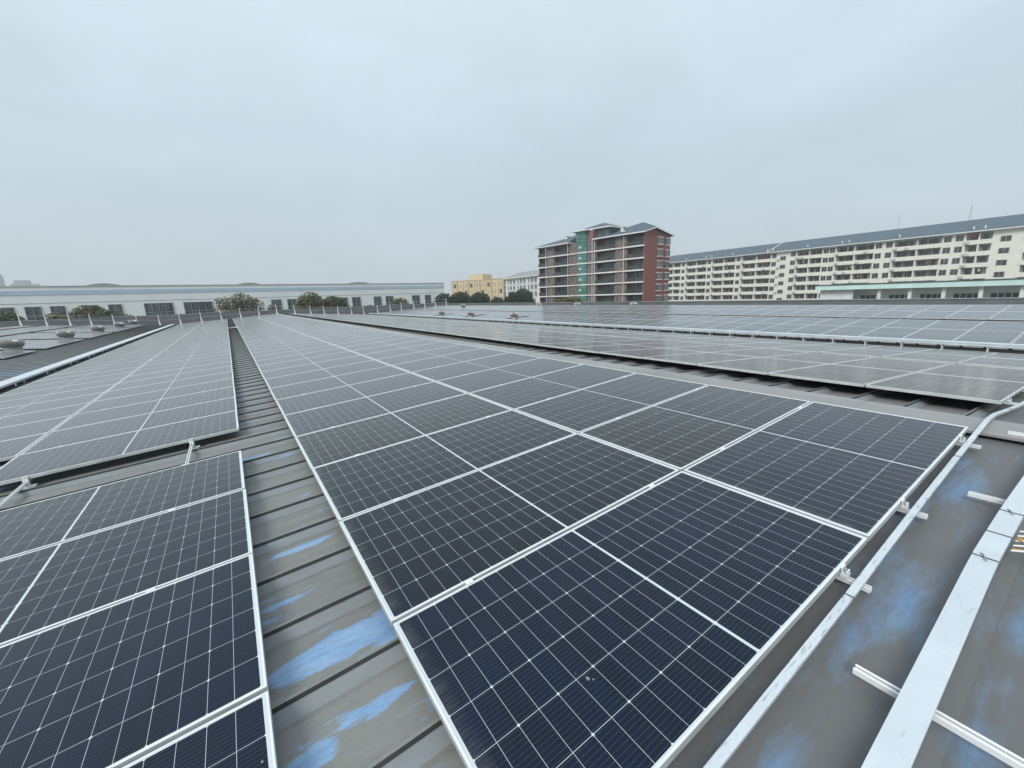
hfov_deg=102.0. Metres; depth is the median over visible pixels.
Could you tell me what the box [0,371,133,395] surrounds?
solar panel
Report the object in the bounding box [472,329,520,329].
solar panel
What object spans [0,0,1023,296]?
sky
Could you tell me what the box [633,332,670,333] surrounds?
solar panel
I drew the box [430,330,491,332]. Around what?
solar panel
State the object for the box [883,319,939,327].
solar panel
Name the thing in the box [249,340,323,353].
solar panel
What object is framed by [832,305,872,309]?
solar panel
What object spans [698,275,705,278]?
window
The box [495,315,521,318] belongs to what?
solar panel
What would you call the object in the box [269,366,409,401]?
solar panel
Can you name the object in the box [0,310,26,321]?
broadleaf tree
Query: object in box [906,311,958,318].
solar panel
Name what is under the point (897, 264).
window
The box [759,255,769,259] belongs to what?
window
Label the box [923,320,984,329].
solar panel
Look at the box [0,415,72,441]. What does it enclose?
solar panel
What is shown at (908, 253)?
window
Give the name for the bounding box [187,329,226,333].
solar panel
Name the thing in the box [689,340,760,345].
solar panel
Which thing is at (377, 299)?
window
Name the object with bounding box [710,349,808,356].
solar panel
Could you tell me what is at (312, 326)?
solar panel
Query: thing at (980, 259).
window
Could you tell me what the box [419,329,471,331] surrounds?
solar panel
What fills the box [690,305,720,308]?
solar panel
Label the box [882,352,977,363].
solar panel
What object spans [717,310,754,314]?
solar panel
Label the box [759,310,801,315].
solar panel
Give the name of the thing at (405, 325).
solar panel
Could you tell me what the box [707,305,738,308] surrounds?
solar panel
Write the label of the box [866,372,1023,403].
solar panel
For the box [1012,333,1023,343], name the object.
solar panel
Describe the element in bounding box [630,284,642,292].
window
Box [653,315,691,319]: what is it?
solar panel
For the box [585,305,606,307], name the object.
solar panel
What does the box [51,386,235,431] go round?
solar panel
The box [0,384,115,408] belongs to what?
solar panel
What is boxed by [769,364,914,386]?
solar panel
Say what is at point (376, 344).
solar panel
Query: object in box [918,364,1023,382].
solar panel
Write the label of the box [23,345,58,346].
solar panel
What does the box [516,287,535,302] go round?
evergreen tree
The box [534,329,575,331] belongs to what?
solar panel
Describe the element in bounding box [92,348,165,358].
solar panel
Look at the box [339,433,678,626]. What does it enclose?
solar panel
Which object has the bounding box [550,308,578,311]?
solar panel
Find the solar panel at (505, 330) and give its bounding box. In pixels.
[482,330,532,331]
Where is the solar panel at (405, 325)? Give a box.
[385,325,429,326]
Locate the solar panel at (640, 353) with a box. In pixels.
[599,348,706,358]
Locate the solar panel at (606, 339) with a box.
[576,337,646,341]
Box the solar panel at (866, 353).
[820,348,909,357]
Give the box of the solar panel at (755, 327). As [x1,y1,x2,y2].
[730,323,779,330]
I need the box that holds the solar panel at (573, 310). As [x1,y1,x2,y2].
[560,308,587,311]
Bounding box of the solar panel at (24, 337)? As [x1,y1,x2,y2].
[0,336,50,337]
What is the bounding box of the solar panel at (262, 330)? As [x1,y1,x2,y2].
[240,327,284,333]
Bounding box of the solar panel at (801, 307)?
[782,305,820,309]
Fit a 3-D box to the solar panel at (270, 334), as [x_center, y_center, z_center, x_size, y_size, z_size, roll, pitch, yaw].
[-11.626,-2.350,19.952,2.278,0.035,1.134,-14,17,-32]
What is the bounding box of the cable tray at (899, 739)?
[861,476,1023,767]
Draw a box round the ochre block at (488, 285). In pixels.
[451,274,505,301]
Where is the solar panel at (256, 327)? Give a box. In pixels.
[238,324,276,329]
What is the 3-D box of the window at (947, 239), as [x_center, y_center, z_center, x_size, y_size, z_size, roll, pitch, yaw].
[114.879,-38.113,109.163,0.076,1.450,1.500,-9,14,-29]
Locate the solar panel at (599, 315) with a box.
[584,313,612,317]
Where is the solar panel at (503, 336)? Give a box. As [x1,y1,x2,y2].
[472,335,544,338]
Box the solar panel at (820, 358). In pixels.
[764,353,870,363]
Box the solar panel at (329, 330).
[302,327,357,334]
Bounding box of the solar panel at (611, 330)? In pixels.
[591,330,632,330]
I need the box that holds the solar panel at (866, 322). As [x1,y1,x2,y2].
[846,318,899,326]
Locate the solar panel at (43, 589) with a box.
[0,489,253,646]
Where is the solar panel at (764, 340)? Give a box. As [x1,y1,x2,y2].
[736,338,794,341]
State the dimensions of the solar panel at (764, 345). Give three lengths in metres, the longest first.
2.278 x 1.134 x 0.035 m
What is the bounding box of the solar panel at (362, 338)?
[327,333,400,344]
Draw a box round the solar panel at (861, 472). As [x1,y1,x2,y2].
[683,402,967,541]
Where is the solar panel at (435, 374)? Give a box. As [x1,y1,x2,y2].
[411,352,540,381]
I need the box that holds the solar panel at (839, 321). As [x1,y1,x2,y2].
[813,318,863,325]
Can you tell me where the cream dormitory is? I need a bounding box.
[668,214,1023,300]
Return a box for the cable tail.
[1011,531,1023,552]
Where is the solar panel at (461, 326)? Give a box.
[440,326,483,326]
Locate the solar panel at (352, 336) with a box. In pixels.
[321,331,388,341]
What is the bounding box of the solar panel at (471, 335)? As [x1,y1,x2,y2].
[456,333,522,336]
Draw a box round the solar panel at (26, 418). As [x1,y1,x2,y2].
[0,402,90,427]
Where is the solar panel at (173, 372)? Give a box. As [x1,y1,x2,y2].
[119,361,231,382]
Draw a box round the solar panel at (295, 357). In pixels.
[255,348,348,366]
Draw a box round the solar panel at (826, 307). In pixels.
[806,305,845,309]
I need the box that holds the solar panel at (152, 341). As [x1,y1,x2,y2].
[125,338,179,345]
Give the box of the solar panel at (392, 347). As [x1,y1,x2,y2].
[352,339,441,354]
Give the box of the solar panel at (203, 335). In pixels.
[180,332,228,338]
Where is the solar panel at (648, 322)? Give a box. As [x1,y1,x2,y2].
[628,320,667,325]
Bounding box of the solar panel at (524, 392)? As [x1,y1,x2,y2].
[469,364,635,409]
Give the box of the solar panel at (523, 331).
[502,331,545,332]
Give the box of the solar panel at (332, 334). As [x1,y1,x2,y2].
[311,329,370,337]
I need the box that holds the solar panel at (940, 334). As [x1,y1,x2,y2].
[902,329,969,340]
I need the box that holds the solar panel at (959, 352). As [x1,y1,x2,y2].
[918,349,995,356]
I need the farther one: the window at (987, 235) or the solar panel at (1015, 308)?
the window at (987, 235)
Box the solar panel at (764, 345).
[726,342,799,348]
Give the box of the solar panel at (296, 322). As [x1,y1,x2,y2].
[277,320,314,324]
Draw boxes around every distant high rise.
[0,274,4,285]
[10,280,40,285]
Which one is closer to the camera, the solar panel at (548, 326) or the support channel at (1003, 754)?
the support channel at (1003, 754)
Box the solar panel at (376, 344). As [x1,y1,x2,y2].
[342,337,425,350]
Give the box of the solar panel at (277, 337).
[244,333,304,342]
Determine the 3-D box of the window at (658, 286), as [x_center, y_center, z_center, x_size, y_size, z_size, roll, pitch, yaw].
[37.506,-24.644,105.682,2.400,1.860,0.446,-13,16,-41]
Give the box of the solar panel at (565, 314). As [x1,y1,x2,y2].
[553,313,579,316]
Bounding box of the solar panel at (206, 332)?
[186,329,228,334]
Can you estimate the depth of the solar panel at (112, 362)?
14.27 m
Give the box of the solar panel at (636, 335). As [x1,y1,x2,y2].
[606,334,663,337]
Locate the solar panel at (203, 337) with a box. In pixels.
[176,334,228,341]
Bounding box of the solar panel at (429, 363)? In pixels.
[392,348,508,372]
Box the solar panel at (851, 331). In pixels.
[820,326,880,335]
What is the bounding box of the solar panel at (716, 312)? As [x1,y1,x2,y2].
[699,309,734,314]
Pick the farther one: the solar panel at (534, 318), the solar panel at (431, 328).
the solar panel at (534, 318)
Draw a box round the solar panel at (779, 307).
[760,305,797,309]
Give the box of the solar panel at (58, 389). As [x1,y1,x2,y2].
[0,377,125,401]
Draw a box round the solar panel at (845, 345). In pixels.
[813,343,881,347]
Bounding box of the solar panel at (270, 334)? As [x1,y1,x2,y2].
[243,331,296,338]
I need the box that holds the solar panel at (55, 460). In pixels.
[0,410,238,485]
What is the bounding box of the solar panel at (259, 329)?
[239,326,282,332]
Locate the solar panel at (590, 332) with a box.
[565,331,618,333]
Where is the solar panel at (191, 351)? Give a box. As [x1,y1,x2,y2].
[154,345,229,357]
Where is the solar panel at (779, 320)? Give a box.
[757,317,803,323]
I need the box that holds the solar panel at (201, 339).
[173,335,228,343]
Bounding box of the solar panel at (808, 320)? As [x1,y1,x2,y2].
[783,317,831,324]
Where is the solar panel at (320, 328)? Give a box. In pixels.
[297,325,345,331]
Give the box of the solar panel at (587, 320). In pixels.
[569,318,605,322]
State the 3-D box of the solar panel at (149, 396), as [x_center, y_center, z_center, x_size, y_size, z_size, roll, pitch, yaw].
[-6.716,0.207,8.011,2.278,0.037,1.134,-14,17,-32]
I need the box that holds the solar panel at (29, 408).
[0,392,104,417]
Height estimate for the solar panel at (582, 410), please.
0.035 m
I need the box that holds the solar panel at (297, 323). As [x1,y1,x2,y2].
[280,321,314,325]
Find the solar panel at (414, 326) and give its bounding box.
[392,326,439,327]
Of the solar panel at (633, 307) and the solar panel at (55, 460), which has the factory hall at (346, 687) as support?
the solar panel at (633, 307)
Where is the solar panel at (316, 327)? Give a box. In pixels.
[294,324,339,330]
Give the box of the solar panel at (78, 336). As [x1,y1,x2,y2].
[51,336,96,336]
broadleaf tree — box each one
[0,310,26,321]
[40,312,70,319]
[68,305,122,318]
[267,304,278,309]
[294,292,325,308]
[324,295,349,307]
[391,297,409,304]
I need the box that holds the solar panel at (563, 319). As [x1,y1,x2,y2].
[548,317,581,321]
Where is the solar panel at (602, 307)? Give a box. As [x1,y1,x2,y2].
[588,305,616,308]
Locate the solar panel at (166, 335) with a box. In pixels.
[146,333,185,337]
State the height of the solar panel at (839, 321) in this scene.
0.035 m
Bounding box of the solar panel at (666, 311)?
[650,309,684,313]
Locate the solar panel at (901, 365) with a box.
[833,358,948,372]
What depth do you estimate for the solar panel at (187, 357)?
13.59 m
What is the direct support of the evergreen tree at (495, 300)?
on the road
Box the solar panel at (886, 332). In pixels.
[860,327,922,337]
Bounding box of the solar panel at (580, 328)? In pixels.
[561,328,600,328]
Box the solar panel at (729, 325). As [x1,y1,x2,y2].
[705,322,752,329]
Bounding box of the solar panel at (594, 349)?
[564,345,657,352]
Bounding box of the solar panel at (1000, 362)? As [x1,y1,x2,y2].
[958,357,1023,369]
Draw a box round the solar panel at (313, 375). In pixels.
[265,360,389,388]
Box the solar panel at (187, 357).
[143,350,230,365]
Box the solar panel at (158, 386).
[93,371,233,401]
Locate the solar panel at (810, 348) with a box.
[769,345,852,352]
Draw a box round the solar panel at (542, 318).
[530,316,555,320]
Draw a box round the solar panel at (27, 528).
[0,451,245,560]
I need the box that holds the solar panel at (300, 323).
[281,321,320,325]
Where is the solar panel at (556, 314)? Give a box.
[545,313,567,315]
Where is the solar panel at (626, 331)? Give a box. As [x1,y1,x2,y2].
[604,331,649,332]
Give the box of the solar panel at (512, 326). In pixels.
[497,326,530,327]
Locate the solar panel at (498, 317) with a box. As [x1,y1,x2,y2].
[487,315,509,318]
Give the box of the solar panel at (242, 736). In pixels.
[122,691,277,767]
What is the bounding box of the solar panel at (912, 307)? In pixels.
[889,305,934,310]
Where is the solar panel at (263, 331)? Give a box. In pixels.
[241,328,287,334]
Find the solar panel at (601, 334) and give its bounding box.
[585,333,635,335]
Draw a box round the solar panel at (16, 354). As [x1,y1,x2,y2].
[0,353,25,355]
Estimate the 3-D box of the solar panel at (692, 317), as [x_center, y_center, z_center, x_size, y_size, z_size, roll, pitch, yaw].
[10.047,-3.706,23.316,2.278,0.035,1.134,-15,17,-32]
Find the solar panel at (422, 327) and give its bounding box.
[400,327,449,328]
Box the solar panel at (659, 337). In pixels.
[630,336,692,339]
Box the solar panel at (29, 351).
[0,350,35,352]
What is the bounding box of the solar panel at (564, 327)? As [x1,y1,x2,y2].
[546,327,582,327]
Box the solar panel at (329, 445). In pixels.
[295,393,511,470]
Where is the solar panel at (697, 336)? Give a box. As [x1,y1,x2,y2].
[679,335,729,337]
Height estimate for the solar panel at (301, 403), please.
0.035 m
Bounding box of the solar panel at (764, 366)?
[697,357,826,374]
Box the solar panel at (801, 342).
[769,340,831,344]
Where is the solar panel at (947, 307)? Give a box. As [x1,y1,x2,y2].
[923,305,971,310]
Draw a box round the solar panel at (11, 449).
[0,433,48,461]
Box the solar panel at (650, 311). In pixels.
[638,309,668,313]
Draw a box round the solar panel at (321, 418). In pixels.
[284,382,466,437]
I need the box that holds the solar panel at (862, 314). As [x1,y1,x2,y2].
[838,310,885,317]
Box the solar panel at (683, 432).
[580,385,810,471]
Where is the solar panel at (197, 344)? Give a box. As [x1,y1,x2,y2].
[165,340,229,349]
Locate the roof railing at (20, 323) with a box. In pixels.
[17,299,446,325]
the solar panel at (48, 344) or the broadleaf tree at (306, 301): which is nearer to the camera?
the solar panel at (48, 344)
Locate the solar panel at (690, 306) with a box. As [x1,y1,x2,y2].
[675,305,704,308]
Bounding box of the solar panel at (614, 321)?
[595,319,633,323]
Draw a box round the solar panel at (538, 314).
[524,312,552,315]
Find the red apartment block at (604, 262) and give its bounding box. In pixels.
[532,222,674,301]
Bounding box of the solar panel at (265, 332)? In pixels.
[241,329,290,335]
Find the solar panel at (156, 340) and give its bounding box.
[130,337,181,343]
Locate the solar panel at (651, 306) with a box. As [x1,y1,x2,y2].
[634,305,662,308]
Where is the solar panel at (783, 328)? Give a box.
[757,324,808,332]
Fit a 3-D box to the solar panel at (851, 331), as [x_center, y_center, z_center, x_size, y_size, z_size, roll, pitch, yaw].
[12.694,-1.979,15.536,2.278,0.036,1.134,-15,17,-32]
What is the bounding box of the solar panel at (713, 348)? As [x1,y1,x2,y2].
[668,345,757,351]
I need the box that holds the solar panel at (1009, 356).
[983,353,1023,359]
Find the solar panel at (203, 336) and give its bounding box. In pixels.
[179,333,228,339]
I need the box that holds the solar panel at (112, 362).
[62,355,156,370]
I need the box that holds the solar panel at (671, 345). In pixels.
[628,342,708,347]
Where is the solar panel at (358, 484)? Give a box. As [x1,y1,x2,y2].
[312,410,576,521]
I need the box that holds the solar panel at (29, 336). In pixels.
[5,335,56,336]
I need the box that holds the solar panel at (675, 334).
[648,333,699,335]
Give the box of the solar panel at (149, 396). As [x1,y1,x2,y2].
[75,378,233,414]
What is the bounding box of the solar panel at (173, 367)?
[129,357,231,375]
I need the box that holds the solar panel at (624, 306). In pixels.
[610,305,638,308]
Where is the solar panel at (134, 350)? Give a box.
[97,346,168,356]
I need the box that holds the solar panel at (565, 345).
[535,342,626,348]
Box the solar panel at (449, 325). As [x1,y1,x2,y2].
[430,325,469,325]
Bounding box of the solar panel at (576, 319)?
[559,317,590,321]
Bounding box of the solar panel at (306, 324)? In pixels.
[285,322,326,327]
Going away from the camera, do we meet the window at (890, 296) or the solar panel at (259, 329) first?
the solar panel at (259, 329)
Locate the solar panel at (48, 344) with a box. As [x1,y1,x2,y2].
[25,343,66,344]
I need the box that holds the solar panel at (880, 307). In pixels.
[861,305,902,310]
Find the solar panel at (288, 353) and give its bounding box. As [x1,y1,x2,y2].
[253,345,340,360]
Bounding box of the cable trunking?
[703,401,1023,767]
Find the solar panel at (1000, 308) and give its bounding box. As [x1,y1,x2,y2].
[961,305,1010,311]
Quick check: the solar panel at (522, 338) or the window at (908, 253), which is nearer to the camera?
the solar panel at (522, 338)
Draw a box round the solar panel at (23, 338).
[0,337,44,339]
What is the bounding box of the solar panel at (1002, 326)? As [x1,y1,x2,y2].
[972,321,1023,331]
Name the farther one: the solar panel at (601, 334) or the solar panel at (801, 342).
the solar panel at (601, 334)
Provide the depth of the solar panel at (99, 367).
13.32 m
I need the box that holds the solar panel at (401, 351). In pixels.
[363,341,459,359]
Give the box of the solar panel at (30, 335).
[12,335,48,335]
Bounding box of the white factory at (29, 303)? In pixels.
[0,282,443,320]
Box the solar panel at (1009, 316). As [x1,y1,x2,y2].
[989,312,1023,319]
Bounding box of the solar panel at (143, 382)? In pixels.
[107,366,232,391]
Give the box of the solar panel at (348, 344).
[335,335,412,347]
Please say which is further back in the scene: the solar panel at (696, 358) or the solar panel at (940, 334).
the solar panel at (940, 334)
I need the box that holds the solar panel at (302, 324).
[283,322,321,326]
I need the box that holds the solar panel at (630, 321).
[610,319,647,324]
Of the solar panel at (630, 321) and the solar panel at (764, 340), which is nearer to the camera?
the solar panel at (764, 340)
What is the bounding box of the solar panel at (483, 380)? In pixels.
[436,358,581,393]
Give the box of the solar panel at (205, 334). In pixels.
[183,331,227,336]
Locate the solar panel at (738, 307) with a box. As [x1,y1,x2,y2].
[725,305,756,309]
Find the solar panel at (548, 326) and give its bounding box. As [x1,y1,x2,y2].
[531,326,566,326]
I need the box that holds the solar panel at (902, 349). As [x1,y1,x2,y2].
[858,346,931,351]
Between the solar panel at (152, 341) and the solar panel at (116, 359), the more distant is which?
the solar panel at (152, 341)
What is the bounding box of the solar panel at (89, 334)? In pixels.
[75,334,104,334]
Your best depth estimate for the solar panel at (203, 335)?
23.95 m
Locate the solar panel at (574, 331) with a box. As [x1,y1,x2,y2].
[548,330,599,332]
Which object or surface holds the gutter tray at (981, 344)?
on the factory hall at (346, 687)
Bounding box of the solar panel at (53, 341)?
[24,340,78,342]
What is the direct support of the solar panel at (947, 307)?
on the factory hall at (346, 687)
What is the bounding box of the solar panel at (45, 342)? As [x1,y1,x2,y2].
[25,342,71,343]
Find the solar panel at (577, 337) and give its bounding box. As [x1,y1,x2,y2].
[555,335,616,338]
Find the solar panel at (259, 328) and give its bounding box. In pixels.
[239,326,280,330]
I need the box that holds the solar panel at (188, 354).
[148,348,230,361]
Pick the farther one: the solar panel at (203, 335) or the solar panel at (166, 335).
the solar panel at (166, 335)
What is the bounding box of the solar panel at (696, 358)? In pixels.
[643,352,760,365]
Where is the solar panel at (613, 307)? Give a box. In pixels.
[599,305,626,308]
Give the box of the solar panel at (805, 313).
[783,310,828,316]
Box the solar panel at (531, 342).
[511,339,595,344]
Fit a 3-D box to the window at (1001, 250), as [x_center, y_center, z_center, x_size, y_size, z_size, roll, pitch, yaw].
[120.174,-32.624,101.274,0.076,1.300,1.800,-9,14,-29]
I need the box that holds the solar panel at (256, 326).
[237,324,274,328]
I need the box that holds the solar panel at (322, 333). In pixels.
[307,328,363,336]
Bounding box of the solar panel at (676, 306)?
[660,305,689,308]
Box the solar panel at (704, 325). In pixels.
[683,322,728,328]
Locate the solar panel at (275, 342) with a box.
[246,336,312,347]
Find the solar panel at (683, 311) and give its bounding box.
[665,309,701,313]
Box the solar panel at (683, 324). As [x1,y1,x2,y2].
[662,321,707,327]
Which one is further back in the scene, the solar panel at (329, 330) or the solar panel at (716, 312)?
the solar panel at (716, 312)
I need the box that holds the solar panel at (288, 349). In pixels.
[251,342,331,356]
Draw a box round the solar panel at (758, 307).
[739,305,776,309]
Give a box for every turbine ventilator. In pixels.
[0,338,24,350]
[56,330,74,338]
[91,325,104,332]
[113,322,125,327]
[128,320,137,324]
[467,311,473,316]
[510,312,517,318]
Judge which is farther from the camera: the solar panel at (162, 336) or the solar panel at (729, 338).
the solar panel at (162, 336)
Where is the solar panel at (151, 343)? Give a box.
[123,339,178,346]
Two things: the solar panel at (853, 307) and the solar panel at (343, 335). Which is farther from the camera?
the solar panel at (853, 307)
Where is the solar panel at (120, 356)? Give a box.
[82,350,163,362]
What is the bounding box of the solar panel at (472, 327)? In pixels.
[450,327,494,327]
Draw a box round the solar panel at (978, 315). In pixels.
[945,311,999,319]
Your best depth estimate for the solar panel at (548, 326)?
23.67 m
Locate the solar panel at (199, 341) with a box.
[172,337,228,344]
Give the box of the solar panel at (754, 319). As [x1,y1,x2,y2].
[733,316,775,322]
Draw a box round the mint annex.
[815,278,1023,298]
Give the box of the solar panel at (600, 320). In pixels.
[584,318,616,323]
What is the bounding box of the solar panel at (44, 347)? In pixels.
[0,346,52,349]
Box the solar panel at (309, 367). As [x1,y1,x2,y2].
[261,355,373,380]
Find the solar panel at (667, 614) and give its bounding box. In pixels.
[393,471,867,767]
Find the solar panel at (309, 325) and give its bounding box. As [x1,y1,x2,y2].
[288,323,331,328]
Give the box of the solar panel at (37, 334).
[19,334,55,334]
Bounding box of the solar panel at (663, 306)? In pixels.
[646,305,675,308]
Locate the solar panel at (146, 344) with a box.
[118,340,176,348]
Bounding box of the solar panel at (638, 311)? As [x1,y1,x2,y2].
[624,309,654,312]
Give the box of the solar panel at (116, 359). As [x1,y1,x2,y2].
[72,352,160,366]
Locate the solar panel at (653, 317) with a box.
[639,314,671,319]
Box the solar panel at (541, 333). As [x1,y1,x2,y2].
[513,332,570,334]
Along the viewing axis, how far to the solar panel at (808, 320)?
18.56 m
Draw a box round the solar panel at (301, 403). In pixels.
[276,373,434,416]
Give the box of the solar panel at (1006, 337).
[953,330,1023,343]
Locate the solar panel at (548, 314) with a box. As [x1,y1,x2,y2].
[534,312,561,315]
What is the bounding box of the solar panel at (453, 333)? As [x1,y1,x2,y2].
[442,332,501,334]
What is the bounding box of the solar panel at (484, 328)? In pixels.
[461,328,507,328]
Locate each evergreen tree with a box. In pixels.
[434,293,455,302]
[452,291,470,302]
[471,292,489,302]
[489,297,503,302]
[504,291,521,302]
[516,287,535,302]
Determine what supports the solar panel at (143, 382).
on the mounting rail at (24, 479)
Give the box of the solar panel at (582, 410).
[514,373,707,433]
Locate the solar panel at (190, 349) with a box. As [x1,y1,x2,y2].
[158,343,229,354]
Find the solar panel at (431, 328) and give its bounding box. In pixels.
[409,328,460,329]
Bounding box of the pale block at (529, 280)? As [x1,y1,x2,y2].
[503,270,539,302]
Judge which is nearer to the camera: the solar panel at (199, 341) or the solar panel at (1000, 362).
the solar panel at (1000, 362)
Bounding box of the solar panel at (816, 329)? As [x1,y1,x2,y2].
[787,325,842,334]
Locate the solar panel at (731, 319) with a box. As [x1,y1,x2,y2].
[708,316,752,321]
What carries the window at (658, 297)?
in the red apartment block at (604, 262)
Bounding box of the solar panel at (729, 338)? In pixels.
[703,336,755,339]
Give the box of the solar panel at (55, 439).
[20,397,236,454]
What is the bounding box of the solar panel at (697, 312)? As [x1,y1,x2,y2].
[682,309,719,314]
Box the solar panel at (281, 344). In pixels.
[248,338,318,349]
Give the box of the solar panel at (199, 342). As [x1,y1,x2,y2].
[169,338,228,346]
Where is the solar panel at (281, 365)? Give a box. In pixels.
[258,351,359,372]
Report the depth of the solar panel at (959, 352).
10.44 m
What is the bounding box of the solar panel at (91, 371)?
[34,362,146,381]
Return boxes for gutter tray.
[0,324,174,388]
[369,313,1023,351]
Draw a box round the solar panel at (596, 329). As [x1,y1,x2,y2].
[576,329,616,329]
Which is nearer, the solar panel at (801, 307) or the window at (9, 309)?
the solar panel at (801, 307)
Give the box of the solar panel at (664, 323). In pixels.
[644,320,684,326]
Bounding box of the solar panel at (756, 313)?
[738,310,777,315]
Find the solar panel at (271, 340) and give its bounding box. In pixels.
[245,335,308,344]
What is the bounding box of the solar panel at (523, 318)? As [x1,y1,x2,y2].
[509,316,538,319]
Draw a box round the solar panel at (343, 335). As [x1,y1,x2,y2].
[316,330,378,339]
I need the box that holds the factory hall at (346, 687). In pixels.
[0,297,1023,767]
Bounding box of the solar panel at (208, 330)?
[189,328,227,332]
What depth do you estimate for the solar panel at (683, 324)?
21.13 m
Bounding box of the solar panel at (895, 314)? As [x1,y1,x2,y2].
[870,311,920,317]
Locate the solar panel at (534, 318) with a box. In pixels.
[520,316,549,319]
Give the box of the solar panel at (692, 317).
[673,315,711,320]
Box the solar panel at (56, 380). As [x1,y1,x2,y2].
[19,366,140,387]
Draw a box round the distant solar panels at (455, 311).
[0,305,590,358]
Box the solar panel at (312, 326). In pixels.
[291,323,333,329]
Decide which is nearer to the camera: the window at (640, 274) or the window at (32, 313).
the window at (32, 313)
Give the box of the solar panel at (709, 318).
[689,316,729,320]
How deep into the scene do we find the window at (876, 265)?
122.64 m
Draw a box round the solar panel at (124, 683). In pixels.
[0,553,268,767]
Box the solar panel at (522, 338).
[490,337,564,341]
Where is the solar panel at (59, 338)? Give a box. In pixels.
[40,337,92,338]
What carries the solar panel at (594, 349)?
on the mounting rail
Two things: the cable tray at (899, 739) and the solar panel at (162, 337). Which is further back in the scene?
the solar panel at (162, 337)
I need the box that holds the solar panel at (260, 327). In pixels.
[240,325,279,329]
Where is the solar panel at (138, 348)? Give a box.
[105,344,171,353]
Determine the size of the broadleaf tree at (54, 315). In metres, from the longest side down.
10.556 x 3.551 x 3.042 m
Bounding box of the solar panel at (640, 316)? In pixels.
[622,314,659,318]
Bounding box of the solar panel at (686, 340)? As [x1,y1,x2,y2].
[658,338,722,342]
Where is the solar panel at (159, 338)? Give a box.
[135,335,183,341]
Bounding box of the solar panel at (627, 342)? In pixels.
[597,340,670,344]
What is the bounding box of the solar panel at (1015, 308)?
[1001,305,1023,311]
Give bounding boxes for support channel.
[852,664,1023,767]
[967,491,1005,504]
[1008,431,1023,436]
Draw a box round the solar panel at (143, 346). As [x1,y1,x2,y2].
[112,342,174,350]
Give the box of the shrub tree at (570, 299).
[553,297,582,301]
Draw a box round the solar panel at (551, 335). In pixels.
[535,334,593,336]
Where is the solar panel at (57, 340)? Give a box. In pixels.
[28,339,83,340]
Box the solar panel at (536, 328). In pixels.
[518,328,560,329]
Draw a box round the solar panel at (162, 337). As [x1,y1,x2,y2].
[138,334,185,340]
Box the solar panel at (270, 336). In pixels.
[243,332,299,340]
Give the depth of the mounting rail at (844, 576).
2.06 m
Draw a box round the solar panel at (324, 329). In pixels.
[299,326,351,332]
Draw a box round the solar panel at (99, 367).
[49,359,150,375]
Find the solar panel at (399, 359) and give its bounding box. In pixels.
[376,344,480,365]
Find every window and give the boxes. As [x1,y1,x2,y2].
[0,307,14,314]
[24,306,43,320]
[49,306,67,316]
[107,304,123,314]
[143,302,174,314]
[183,301,213,313]
[271,299,282,309]
[287,299,296,308]
[339,297,348,305]
[352,297,360,305]
[373,296,381,304]
[385,296,392,304]
[412,295,419,303]
[425,295,430,302]
[558,247,568,253]
[558,257,568,263]
[558,267,568,274]
[558,278,568,284]
[558,288,568,294]
[599,229,606,235]
[600,240,614,247]
[600,252,614,259]
[600,263,614,270]
[600,274,614,282]
[600,285,613,293]
[600,296,613,301]
[630,272,642,281]
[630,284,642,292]
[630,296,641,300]
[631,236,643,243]
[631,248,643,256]
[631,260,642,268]
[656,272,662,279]
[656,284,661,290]
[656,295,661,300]
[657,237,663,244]
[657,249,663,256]
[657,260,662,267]
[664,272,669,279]
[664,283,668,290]
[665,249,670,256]
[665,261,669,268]
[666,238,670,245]
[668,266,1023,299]
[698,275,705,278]
[725,273,733,277]
[726,266,734,269]
[744,264,754,268]
[744,272,754,275]
[745,256,755,260]
[758,263,768,267]
[758,271,768,275]
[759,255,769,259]
[798,268,806,272]
[799,260,807,264]
[800,251,808,255]
[810,268,819,272]
[811,259,820,263]
[812,250,821,254]
[837,266,850,270]
[838,256,852,261]
[840,247,852,251]
[855,264,869,269]
[857,254,872,259]
[858,244,874,250]
[861,295,876,298]
[873,263,879,268]
[874,253,880,258]
[875,243,882,248]
[883,263,889,267]
[884,252,891,257]
[886,242,892,247]
[889,295,906,298]
[894,261,913,267]
[896,251,914,256]
[898,240,914,246]
[917,260,935,265]
[919,249,938,255]
[920,238,938,244]
[920,294,940,297]
[940,259,948,264]
[942,247,950,253]
[944,236,952,242]
[951,258,959,263]
[953,246,962,252]
[953,293,977,297]
[955,235,964,241]
[966,256,986,262]
[968,245,987,251]
[970,233,989,239]
[990,293,1018,297]
[995,260,1006,265]
[998,247,1009,253]
[1000,235,1011,241]
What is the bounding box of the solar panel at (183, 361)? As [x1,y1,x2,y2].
[136,353,231,370]
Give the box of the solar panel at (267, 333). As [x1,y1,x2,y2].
[242,330,293,337]
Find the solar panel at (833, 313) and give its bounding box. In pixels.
[810,310,856,316]
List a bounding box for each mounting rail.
[0,397,117,508]
[108,382,205,767]
[302,394,473,585]
[415,385,871,593]
[438,366,927,518]
[498,354,981,448]
[1003,397,1018,404]
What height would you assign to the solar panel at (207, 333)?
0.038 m
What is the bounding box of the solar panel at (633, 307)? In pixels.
[621,305,650,308]
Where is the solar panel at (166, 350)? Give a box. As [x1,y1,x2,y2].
[162,341,229,351]
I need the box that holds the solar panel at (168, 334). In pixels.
[148,332,188,336]
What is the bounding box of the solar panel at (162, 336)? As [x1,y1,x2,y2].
[140,333,186,339]
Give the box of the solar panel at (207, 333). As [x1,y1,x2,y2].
[185,330,228,335]

